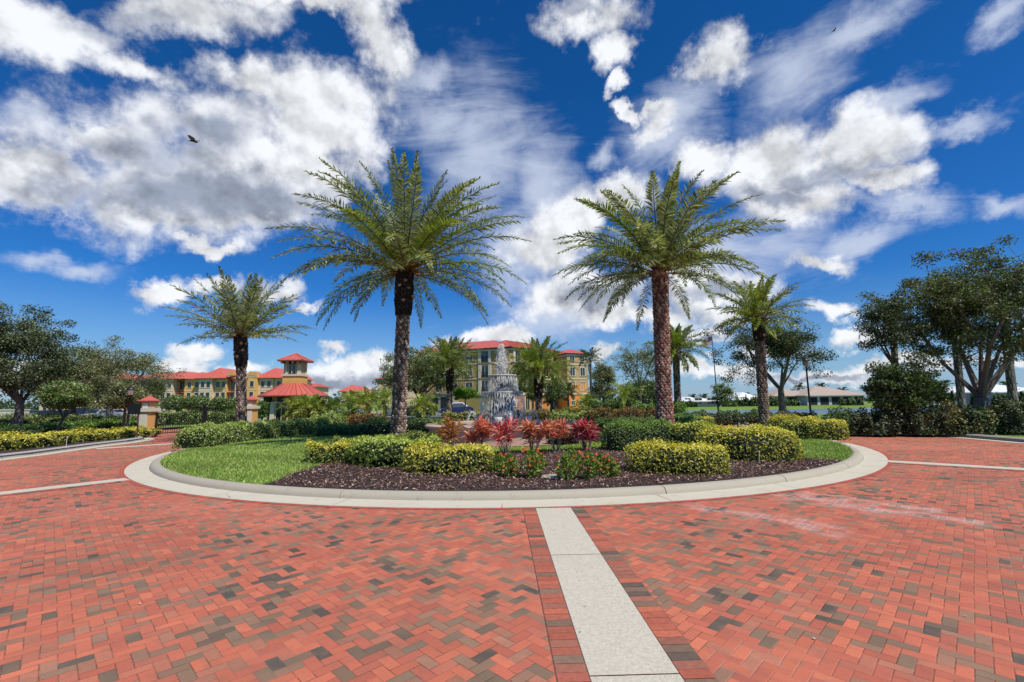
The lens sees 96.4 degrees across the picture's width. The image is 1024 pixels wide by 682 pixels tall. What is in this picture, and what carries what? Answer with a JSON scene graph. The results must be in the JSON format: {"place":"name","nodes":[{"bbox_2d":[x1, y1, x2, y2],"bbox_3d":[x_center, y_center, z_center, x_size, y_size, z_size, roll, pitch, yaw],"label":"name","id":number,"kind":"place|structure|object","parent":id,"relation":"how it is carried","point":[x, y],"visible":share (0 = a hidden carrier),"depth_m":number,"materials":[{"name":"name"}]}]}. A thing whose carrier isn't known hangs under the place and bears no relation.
{"place":"outdoors","nodes":[
{"label":"outdoors","id":0,"kind":"place"},
{"bbox_2d":[0,437,145,455],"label":"verge","id":1,"kind":"structure","parent":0,"point":[16,450],"depth_m":18.86,"materials":[{"name":"green plant"}]},
{"bbox_2d":[0,429,22,450],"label":"golden shrub","id":2,"kind":"object","parent":1,"relation":"on","point":[4,443],"visible":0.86,"depth_m":17.55,"materials":[{"name":"yellow plant"}]},
{"bbox_2d":[3,430,41,449],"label":"golden shrub","id":3,"kind":"object","parent":1,"relation":"on","point":[25,440],"visible":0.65,"depth_m":18.06,"materials":[{"name":"yellow plant"}]},
{"bbox_2d":[0,423,54,436],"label":"green shrub","id":4,"kind":"object","parent":1,"relation":"on","point":[36,428],"visible":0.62,"depth_m":24.52,"materials":[{"name":"green plant"}]},
{"bbox_2d":[29,432,60,447],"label":"golden shrub","id":5,"kind":"object","parent":1,"relation":"on","point":[45,440],"visible":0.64,"depth_m":18.79,"materials":[{"name":"yellow plant"}]},
{"bbox_2d":[39,430,76,444],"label":"golden shrub","id":6,"kind":"object","parent":1,"relation":"on","point":[62,436],"visible":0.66,"depth_m":20.00,"materials":[{"name":"yellow plant"}]},
{"bbox_2d":[28,380,97,433],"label":"young tree","id":7,"kind":"object","parent":1,"relation":"on","point":[57,397],"visible":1,"depth_m":24.99,"materials":[{"name":"green plant"}]},
{"bbox_2d":[61,425,99,442],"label":"golden shrub","id":8,"kind":"object","parent":1,"relation":"on","point":[84,435],"visible":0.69,"depth_m":21.39,"materials":[{"name":"yellow plant"}]},
{"bbox_2d":[138,395,160,436],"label":"gate pillar","id":9,"kind":"structure","parent":1,"relation":"on","point":[147,414],"depth_m":25.53,"materials":[{"name":"paint"}]},
{"bbox_2d":[39,368,312,412],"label":"apartment building","id":10,"kind":"structure","parent":0,"point":[217,382],"depth_m":117.50,"materials":[{"name":"paint"}]},
{"bbox_2d":[258,411,553,420],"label":"parking lot","id":11,"kind":"structure","parent":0,"point":[437,415],"depth_m":58.70,"materials":[{"name":"grey asphalt"}]},
{"bbox_2d":[160,394,187,411],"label":"round tree","id":12,"kind":"object","parent":11,"relation":"on","point":[181,401],"visible":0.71,"depth_m":51.13,"materials":[{"name":"green plant"}]},
{"bbox_2d":[184,394,213,410],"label":"round tree","id":13,"kind":"object","parent":11,"relation":"on","point":[196,402],"visible":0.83,"depth_m":51.88,"materials":[{"name":"green plant"}]},
{"bbox_2d":[544,380,568,410],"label":"tree","id":14,"kind":"object","parent":11,"relation":"on","point":[553,392],"visible":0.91,"depth_m":59.17,"materials":[{"name":"green plant"}]},
{"bbox_2d":[416,340,587,411],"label":"apartment building","id":15,"kind":"structure","parent":0,"point":[487,358],"depth_m":89.27,"materials":[{"name":"paint"}]},
{"bbox_2d":[160,425,852,490],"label":"lawn","id":16,"kind":"structure","parent":0,"point":[598,440],"depth_m":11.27,"materials":[{"name":"plant"}]},
{"bbox_2d":[161,266,316,425],"bbox_3d":[-13.454,0.762,22.454,6.612,8.038,6.478,-1,-8,0],"label":"date palm","id":17,"kind":"object","parent":16,"relation":"on","point":[241,319],"visible":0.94,"depth_m":22.02,"materials":[{"name":"green plant"}]},
{"bbox_2d":[170,416,332,448],"bbox_3d":[-11.705,4.100,21.541,2.212,1.090,9.333,-2,-8,11],"label":"clipped hedge","id":18,"kind":"object","parent":16,"relation":"on","point":[203,435],"visible":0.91,"depth_m":19.84,"materials":[{"name":"green plant"}]},
{"bbox_2d":[313,423,368,435],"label":"clipped hedge","id":19,"kind":"object","parent":16,"relation":"on","point":[333,429],"visible":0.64,"depth_m":22.71,"materials":[{"name":"green plant"}]},
{"bbox_2d":[265,147,530,436],"bbox_3d":[-4.495,-1.495,19.171,10.821,11.418,10.701,-1,-8,0],"label":"date palm","id":20,"kind":"object","parent":16,"relation":"on","point":[394,238],"visible":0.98,"depth_m":18.44,"materials":[{"name":"green plant"}]},
{"bbox_2d":[362,416,449,435],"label":"clipped hedge","id":21,"kind":"object","parent":16,"relation":"on","point":[377,426],"visible":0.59,"depth_m":22.18,"materials":[{"name":"green plant"}]},
{"bbox_2d":[434,415,468,445],"bbox_3d":[-2.079,3.057,15.282,1.230,1.186,1.098,-6,-9,33],"label":"cordyline","id":22,"kind":"object","parent":16,"relation":"on","point":[448,430],"visible":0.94,"depth_m":15.14,"materials":[{"name":"orange plant"}]},
{"bbox_2d":[265,447,841,490],"bbox_3d":[1.970,3.208,12.442,15.418,0.001,8.207,2,-8,-22],"label":"mulch bed","id":23,"kind":"object","parent":16,"relation":"on","point":[511,486],"visible":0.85,"depth_m":9.51,"materials":[{"name":"brown wood"}]},
{"bbox_2d":[303,436,362,463],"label":"variegated shrub","id":24,"kind":"object","parent":23,"relation":"on","point":[335,451],"visible":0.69,"depth_m":12.47,"materials":[{"name":"yellow plant"}]},
{"bbox_2d":[341,430,441,467],"bbox_3d":[-3.278,2.829,12.181,2.797,0.915,2.080,-1,-8,0],"label":"variegated shrub","id":25,"kind":"object","parent":23,"relation":"on","point":[390,448],"visible":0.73,"depth_m":11.69,"materials":[{"name":"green plant"}]},
{"bbox_2d":[399,436,497,475],"bbox_3d":[-1.529,2.655,10.694,2.426,0.812,1.587,-1,-8,0],"label":"variegated shrub","id":26,"kind":"object","parent":23,"relation":"on","point":[424,454],"visible":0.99,"depth_m":10.37,"materials":[{"name":"yellow plant"}]},
{"bbox_2d":[458,414,494,450],"bbox_3d":[-1.087,2.873,14.250,1.249,1.248,1.060,-4,-8,23],"label":"cordyline","id":27,"kind":"object","parent":23,"relation":"on","point":[482,429],"visible":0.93,"depth_m":14.17,"materials":[{"name":"red plant"}]},
{"bbox_2d":[489,416,520,453],"bbox_3d":[-0.170,2.827,13.808,1.140,1.205,1.252,-1,-8,0],"label":"cordyline","id":28,"kind":"object","parent":23,"relation":"on","point":[502,431],"visible":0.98,"depth_m":13.61,"materials":[{"name":"red plant"}]},
{"bbox_2d":[498,452,520,475],"bbox_3d":[-0.041,2.626,9.733,0.520,0.533,0.528,-1,-8,0],"label":"ixora","id":29,"kind":"object","parent":23,"relation":"on","point":[508,459],"visible":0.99,"depth_m":9.69,"materials":[{"name":"green plant"}]},
{"bbox_2d":[520,447,544,477],"bbox_3d":[0.427,2.536,9.541,0.531,0.652,0.553,-1,-8,0],"label":"ixora","id":30,"kind":"object","parent":23,"relation":"on","point":[532,460],"visible":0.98,"depth_m":9.51,"materials":[{"name":"green plant"}]},
{"bbox_2d":[517,416,552,449],"bbox_3d":[0.687,2.876,14.096,1.280,1.154,1.103,-1,-8,0],"label":"cordyline","id":31,"kind":"object","parent":23,"relation":"on","point":[529,429],"visible":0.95,"depth_m":13.98,"materials":[{"name":"red plant"}]},
{"bbox_2d":[540,418,572,451],"bbox_3d":[1.385,2.895,14.307,1.150,1.156,1.230,-1,-8,0],"label":"cordyline","id":32,"kind":"object","parent":23,"relation":"on","point":[560,428],"visible":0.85,"depth_m":14.14,"materials":[{"name":"red plant"}]},
{"bbox_2d":[555,452,579,479],"bbox_3d":[1.116,2.532,9.269,0.521,0.568,0.475,-1,-8,0],"label":"ixora","id":33,"kind":"object","parent":23,"relation":"on","point":[567,459],"visible":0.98,"depth_m":9.21,"materials":[{"name":"green plant"}]},
{"bbox_2d":[570,417,603,450],"bbox_3d":[2.376,2.941,14.589,1.268,1.114,1.079,-1,-8,0],"label":"cordyline","id":34,"kind":"object","parent":23,"relation":"on","point":[586,432],"visible":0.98,"depth_m":14.46,"materials":[{"name":"red plant"}]},
{"bbox_2d":[577,447,601,478],"bbox_3d":[1.548,2.492,9.294,0.518,0.623,0.536,-1,-8,0],"label":"ixora","id":35,"kind":"object","parent":23,"relation":"on","point":[587,455],"visible":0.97,"depth_m":9.26,"materials":[{"name":"green plant"}]},
{"bbox_2d":[598,453,620,476],"bbox_3d":[2.062,2.615,9.662,0.526,0.469,0.477,-1,-8,0],"label":"ixora","id":36,"kind":"object","parent":23,"relation":"on","point":[610,461],"visible":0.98,"depth_m":9.60,"materials":[{"name":"green plant"}]},
{"bbox_2d":[600,418,676,451],"bbox_3d":[4.185,3.030,14.969,2.784,1.057,1.571,3,-8,-24],"label":"clipped hedge","id":37,"kind":"object","parent":23,"relation":"on","point":[619,437],"visible":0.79,"depth_m":14.53,"materials":[{"name":"green plant"}]},
{"bbox_2d":[623,437,732,475],"bbox_3d":[3.656,2.539,10.182,2.340,0.771,1.443,-3,-8,16],"label":"clipped hedge","id":38,"kind":"object","parent":23,"relation":"on","point":[692,455],"visible":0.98,"depth_m":9.86,"materials":[{"name":"yellow plant"}]},
{"bbox_2d":[664,420,719,443],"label":"clipped hedge","id":39,"kind":"object","parent":23,"relation":"on","point":[687,433],"visible":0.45,"depth_m":14.61,"materials":[{"name":"green plant"}]},
{"bbox_2d":[693,423,805,461],"bbox_3d":[6.269,2.696,12.397,2.714,0.978,2.019,-1,-8,0],"label":"clipped hedge","id":40,"kind":"object","parent":23,"relation":"on","point":[767,442],"visible":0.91,"depth_m":11.76,"materials":[{"name":"yellow plant"}]},
{"bbox_2d":[547,409,618,423],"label":"verge shrub","id":41,"kind":"object","parent":16,"relation":"on","point":[568,416],"visible":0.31,"depth_m":32.11,"materials":[{"name":"green plant"}]},
{"bbox_2d":[584,406,655,424],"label":"verge shrub","id":42,"kind":"object","parent":16,"relation":"on","point":[627,412],"visible":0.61,"depth_m":30.66,"materials":[{"name":"green plant"}]},
{"bbox_2d":[593,416,655,429],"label":"clipped hedge","id":43,"kind":"object","parent":16,"relation":"on","point":[607,420],"visible":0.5,"depth_m":24.50,"materials":[{"name":"green plant"}]},
{"bbox_2d":[553,161,785,428],"bbox_3d":[5.991,-1.190,18.372,8.806,10.332,8.552,-1,-8,0],"label":"date palm","id":44,"kind":"object","parent":16,"relation":"on","point":[660,249],"visible":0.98,"depth_m":17.76,"materials":[{"name":"green plant"}]},
{"bbox_2d":[705,273,815,426],"bbox_3d":[11.173,0.676,20.387,4.270,7.028,4.357,-1,-8,0],"label":"date palm","id":45,"kind":"object","parent":16,"relation":"on","point":[761,304],"visible":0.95,"depth_m":20.14,"materials":[{"name":"green plant"}]},
{"bbox_2d":[766,413,817,439],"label":"variegated shrub","id":46,"kind":"object","parent":16,"relation":"on","point":[803,430],"visible":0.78,"depth_m":17.87,"materials":[{"name":"yellow plant"}]},
{"bbox_2d":[802,415,850,440],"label":"variegated shrub","id":47,"kind":"object","parent":16,"relation":"on","point":[830,429],"visible":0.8,"depth_m":17.28,"materials":[{"name":"yellow plant"}]},
{"bbox_2d":[0,425,1023,681],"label":"paving","id":48,"kind":"structure","parent":0,"point":[758,589],"depth_m":4.39,"materials":[{"name":"red brick"}]},
{"bbox_2d":[0,478,128,494],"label":"concrete strip","id":49,"kind":"object","parent":48,"relation":"on","point":[58,486],"visible":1,"depth_m":9.92,"materials":[{"name":"grey concrete"}]},
{"bbox_2d":[0,436,143,458],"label":"kerb","id":50,"kind":"structure","parent":48,"relation":"on","point":[42,451],"depth_m":18.21,"materials":[{"name":"concrete"}]},
{"bbox_2d":[124,440,887,507],"bbox_3d":[0.103,4.415,20.396,27.483,0.014,26.239,-1,-8,0],"label":"apron","id":51,"kind":"object","parent":48,"relation":"on","point":[140,472],"visible":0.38,"depth_m":8.33,"materials":[{"name":"concrete"}]},
{"bbox_2d":[119,440,892,509],"bbox_3d":[0.103,4.419,20.395,27.685,0.001,26.440,-1,-8,0],"label":"paver border","id":52,"kind":"object","parent":48,"relation":"on","point":[121,471],"visible":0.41,"depth_m":8.08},
{"bbox_2d":[523,509,590,681],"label":"paver border","id":53,"kind":"object","parent":48,"relation":"on","point":[569,663],"visible":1,"depth_m":3.68,"materials":[{"name":"red brick"}]},
{"bbox_2d":[536,508,683,681],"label":"concrete strip","id":54,"kind":"object","parent":48,"relation":"on","point":[615,636],"visible":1,"depth_m":3.68,"materials":[{"name":"grey concrete"}]},
{"bbox_2d":[571,508,718,681],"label":"paver border","id":55,"kind":"object","parent":48,"relation":"on","point":[689,664],"visible":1,"depth_m":3.66,"materials":[{"name":"red brick"}]},
{"bbox_2d":[727,423,1023,441],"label":"kerb","id":56,"kind":"structure","parent":48,"relation":"on","point":[1001,438],"depth_m":17.90,"materials":[{"name":"concrete"}]},
{"bbox_2d":[888,460,1023,469],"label":"concrete strip","id":57,"kind":"object","parent":48,"relation":"on","point":[982,466],"visible":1,"depth_m":11.25,"materials":[{"name":"beige concrete"}]},
{"label":"kerb base","id":58,"kind":"structure","parent":48,"relation":"on","visible":0},
{"bbox_2d":[149,440,863,500],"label":"kerb","id":59,"kind":"structure","parent":58,"relation":"on","point":[156,467],"depth_m":8.43,"materials":[{"name":"concrete"}]},
{"bbox_2d":[0,0,1023,408],"label":"sky","id":60,"kind":"structure","parent":0,"point":[894,133],"materials":[{"name":"blue"}]},
{"bbox_2d":[441,435,600,446],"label":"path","id":61,"kind":"structure","parent":0,"point":[527,444],"depth_m":16.93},
{"bbox_2d":[425,343,576,443],"bbox_3d":[-0.429,2.196,20.692,6.880,4.268,6.880,-1,-8,0],"label":"fountain","id":62,"kind":"object","parent":61,"relation":"on","point":[503,395],"visible":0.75,"depth_m":20.09,"materials":[{"name":"grey stone"}]},
{"bbox_2d":[158,397,998,418],"bbox_3d":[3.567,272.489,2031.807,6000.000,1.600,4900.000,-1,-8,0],"label":"ground","id":63,"kind":"structure","parent":0,"point":[868,405],"depth_m":96.53,"materials":[{"name":"green plant"}]},
{"bbox_2d":[257,353,328,420],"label":"gatehouse","id":64,"kind":"object","parent":63,"relation":"on","point":[294,379],"visible":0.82,"depth_m":45.69,"materials":[{"name":"tile"}]},
{"bbox_2d":[0,389,872,410],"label":"distant woods","id":65,"kind":"object","parent":63,"relation":"on","point":[5,404],"visible":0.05,"depth_m":201.01,"materials":[{"name":"green plant"}]},
{"bbox_2d":[575,347,603,400],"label":"thin palm","id":66,"kind":"object","parent":63,"relation":"on","point":[592,355],"visible":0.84,"depth_m":67.97,"materials":[{"name":"green plant"}]},
{"bbox_2d":[585,359,618,402],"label":"olive tree","id":67,"kind":"object","parent":63,"relation":"on","point":[602,374],"visible":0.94,"depth_m":57.37,"materials":[{"name":"green plant"}]},
{"bbox_2d":[610,341,654,402],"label":"sparse tree","id":68,"kind":"object","parent":63,"relation":"on","point":[630,358],"visible":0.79,"depth_m":47.95,"materials":[{"name":"green plant"}]},
{"bbox_2d":[613,377,655,406],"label":"dense tree","id":69,"kind":"object","parent":63,"relation":"on","point":[648,391],"visible":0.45,"depth_m":54.23,"materials":[{"name":"green plant"}]},
{"bbox_2d":[795,386,868,404],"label":"lake house","id":70,"kind":"structure","parent":63,"relation":"on","point":[819,395],"depth_m":105.11,"materials":[{"name":"paint"}]},
{"bbox_2d":[951,384,1023,404],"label":"lake house","id":71,"kind":"structure","parent":63,"relation":"on","point":[999,390],"depth_m":86.98,"materials":[{"name":"paint"}]},
{"bbox_2d":[164,413,1023,439],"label":"verge","id":72,"kind":"structure","parent":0,"point":[820,416],"depth_m":36.03,"materials":[{"name":"green plant"}]},
{"bbox_2d":[26,345,129,414],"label":"oak tree","id":73,"kind":"object","parent":72,"relation":"on","point":[80,379],"visible":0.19,"depth_m":41.49,"materials":[{"name":"green plant"}]},
{"bbox_2d":[56,335,186,418],"bbox_3d":[-30.882,3.122,36.360,8.183,7.390,7.516,-1,-8,0],"label":"oak tree","id":74,"kind":"object","parent":72,"relation":"on","point":[109,365],"visible":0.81,"depth_m":35.46,"materials":[{"name":"green plant"}]},
{"bbox_2d":[154,404,235,435],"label":"iron gate","id":75,"kind":"structure","parent":72,"relation":"on","point":[204,412],"depth_m":27.88,"materials":[{"name":"black metal"}]},
{"bbox_2d":[247,395,259,422],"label":"gate pillar","id":76,"kind":"structure","parent":72,"relation":"on","point":[252,411],"depth_m":31.99,"materials":[{"name":"paint"}]},
{"bbox_2d":[285,393,328,421],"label":"feather palm","id":77,"kind":"object","parent":72,"relation":"on","point":[309,402],"visible":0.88,"depth_m":29.45,"materials":[{"name":"green plant"}]},
{"bbox_2d":[344,412,386,426],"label":"verge shrub","id":78,"kind":"object","parent":72,"relation":"on","point":[354,419],"visible":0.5,"depth_m":32.62,"materials":[{"name":"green plant"}]},
{"bbox_2d":[344,386,391,414],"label":"feather palm","id":79,"kind":"object","parent":72,"relation":"on","point":[368,398],"visible":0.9,"depth_m":34.54,"materials":[{"name":"green plant"}]},
{"bbox_2d":[370,385,392,414],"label":"feather palm","id":80,"kind":"object","parent":72,"relation":"on","point":[383,405],"visible":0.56,"depth_m":39.39,"materials":[{"name":"green plant"}]},
{"bbox_2d":[407,393,439,418],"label":"feather palm","id":81,"kind":"object","parent":72,"relation":"on","point":[422,401],"visible":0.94,"depth_m":36.38,"materials":[{"name":"green plant"}]},
{"bbox_2d":[371,344,476,416],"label":"oak tree","id":82,"kind":"object","parent":72,"relation":"on","point":[417,379],"visible":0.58,"depth_m":49.71,"materials":[{"name":"green plant"}]},
{"bbox_2d":[413,335,482,412],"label":"date palm","id":83,"kind":"object","parent":72,"relation":"on","point":[450,354],"visible":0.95,"depth_m":43.53,"materials":[{"name":"green plant"}]},
{"bbox_2d":[441,410,483,420],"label":"verge shrub","id":84,"kind":"object","parent":72,"relation":"on","point":[460,416],"visible":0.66,"depth_m":39.09,"materials":[{"name":"green plant"}]},
{"bbox_2d":[452,386,479,411],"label":"tree","id":85,"kind":"object","parent":72,"relation":"on","point":[466,393],"visible":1,"depth_m":45.31,"materials":[{"name":"green plant"}]},
{"bbox_2d":[505,336,579,412],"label":"date palm","id":86,"kind":"object","parent":72,"relation":"on","point":[534,352],"visible":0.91,"depth_m":39.38,"materials":[{"name":"green plant"}]},
{"bbox_2d":[601,379,651,409],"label":"feather palm","id":87,"kind":"object","parent":72,"relation":"on","point":[625,391],"visible":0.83,"depth_m":41.48,"materials":[{"name":"green plant"}]},
{"bbox_2d":[642,323,711,404],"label":"date palm","id":88,"kind":"object","parent":72,"relation":"on","point":[678,340],"visible":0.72,"depth_m":41.58,"materials":[{"name":"green plant"}]},
{"bbox_2d":[709,381,739,411],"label":"young tree","id":89,"kind":"object","parent":72,"relation":"on","point":[723,392],"visible":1,"depth_m":32.55,"materials":[{"name":"green plant"}]},
{"bbox_2d":[691,408,772,423],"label":"verge shrub","id":90,"kind":"object","parent":72,"relation":"on","point":[727,417],"visible":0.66,"depth_m":29.91,"materials":[{"name":"green plant"}]},
{"bbox_2d":[699,313,838,410],"bbox_3d":[21.789,1.560,38.753,10.488,9.751,8.677,-1,-8,0],"label":"spreading oak","id":91,"kind":"object","parent":72,"relation":"on","point":[787,343],"visible":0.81,"depth_m":37.50,"materials":[{"name":"green plant"}]},
{"bbox_2d":[833,404,881,434],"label":"kerb shrub","id":92,"kind":"object","parent":72,"relation":"on","point":[854,422],"visible":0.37,"depth_m":20.09,"materials":[{"name":"green plant"}]},
{"bbox_2d":[848,407,904,435],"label":"kerb shrub","id":93,"kind":"object","parent":72,"relation":"on","point":[880,425],"visible":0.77,"depth_m":19.65,"materials":[{"name":"green plant"}]},
{"bbox_2d":[853,290,915,402],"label":"oak tree","id":94,"kind":"object","parent":72,"relation":"on","point":[872,316],"visible":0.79,"depth_m":23.97,"materials":[{"name":"green plant"}]},
{"bbox_2d":[845,286,928,404],"bbox_3d":[22.635,0.857,27.101,4.150,8.443,4.375,-1,-8,0],"label":"tree","id":95,"kind":"object","parent":72,"relation":"on","point":[873,296],"visible":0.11,"depth_m":27.41,"materials":[{"name":"green plant"}]},
{"bbox_2d":[860,360,945,411],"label":"bushy tree","id":96,"kind":"object","parent":72,"relation":"on","point":[884,385],"visible":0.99,"depth_m":19.73,"materials":[{"name":"green plant"}]},
{"bbox_2d":[888,402,953,434],"bbox_3d":[17.595,3.351,19.993,2.148,1.440,2.136,-1,-8,0],"label":"kerb shrub","id":97,"kind":"object","parent":72,"relation":"on","point":[911,419],"visible":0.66,"depth_m":19.38,"materials":[{"name":"green plant"}]},
{"bbox_2d":[918,399,962,434],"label":"kerb shrub","id":98,"kind":"object","parent":72,"relation":"on","point":[946,429],"visible":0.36,"depth_m":19.29,"materials":[{"name":"green plant"}]},
{"bbox_2d":[915,271,983,411],"bbox_3d":[25.479,0.469,26.018,3.898,8.864,4.156,-8,-11,44],"label":"smooth palm","id":99,"kind":"object","parent":72,"relation":"on","point":[960,394],"visible":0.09,"depth_m":25.76,"materials":[{"name":"plant"}]},
{"bbox_2d":[876,234,1023,413],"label":"oak","id":100,"kind":"object","parent":72,"relation":"on","point":[951,309],"visible":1,"depth_m":20.59,"materials":[{"name":"green plant"}]},
{"bbox_2d":[937,404,998,434],"bbox_3d":[19.206,3.305,19.416,2.160,1.334,2.029,-1,-8,0],"label":"kerb shrub","id":101,"kind":"object","parent":72,"relation":"on","point":[968,427],"visible":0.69,"depth_m":18.84,"materials":[{"name":"green plant"}]},
{"bbox_2d":[958,404,1022,434],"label":"kerb shrub","id":102,"kind":"object","parent":72,"relation":"on","point":[997,431],"visible":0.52,"depth_m":18.72,"materials":[{"name":"green plant"}]},
{"bbox_2d":[978,263,1023,407],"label":"smooth palm","id":103,"kind":"object","parent":72,"relation":"on","point":[1011,385],"visible":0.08,"depth_m":24.77,"materials":[{"name":"plant"}]},
{"bbox_2d":[981,395,1023,435],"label":"kerb shrub","id":104,"kind":"object","parent":72,"relation":"on","point":[1013,416],"visible":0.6,"depth_m":18.48,"materials":[{"name":"green plant"}]},
{"bbox_2d":[684,407,991,413],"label":"water","id":105,"kind":"structure","parent":0,"point":[818,411],"depth_m":84.04,"materials":[{"name":"blue liquid"}]},
{"label":"road","id":106,"kind":"structure","parent":0,"visible":0},
{"bbox_2d":[0,301,99,426],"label":"oak tree","id":107,"kind":"object","parent":106,"relation":"on","point":[26,338],"visible":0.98,"depth_m":32.83,"materials":[{"name":"green plant"}]},
{"bbox_2d":[94,381,153,426],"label":"tree","id":108,"kind":"object","parent":106,"relation":"on","point":[117,396],"visible":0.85,"depth_m":30.30,"materials":[{"name":"green plant"}]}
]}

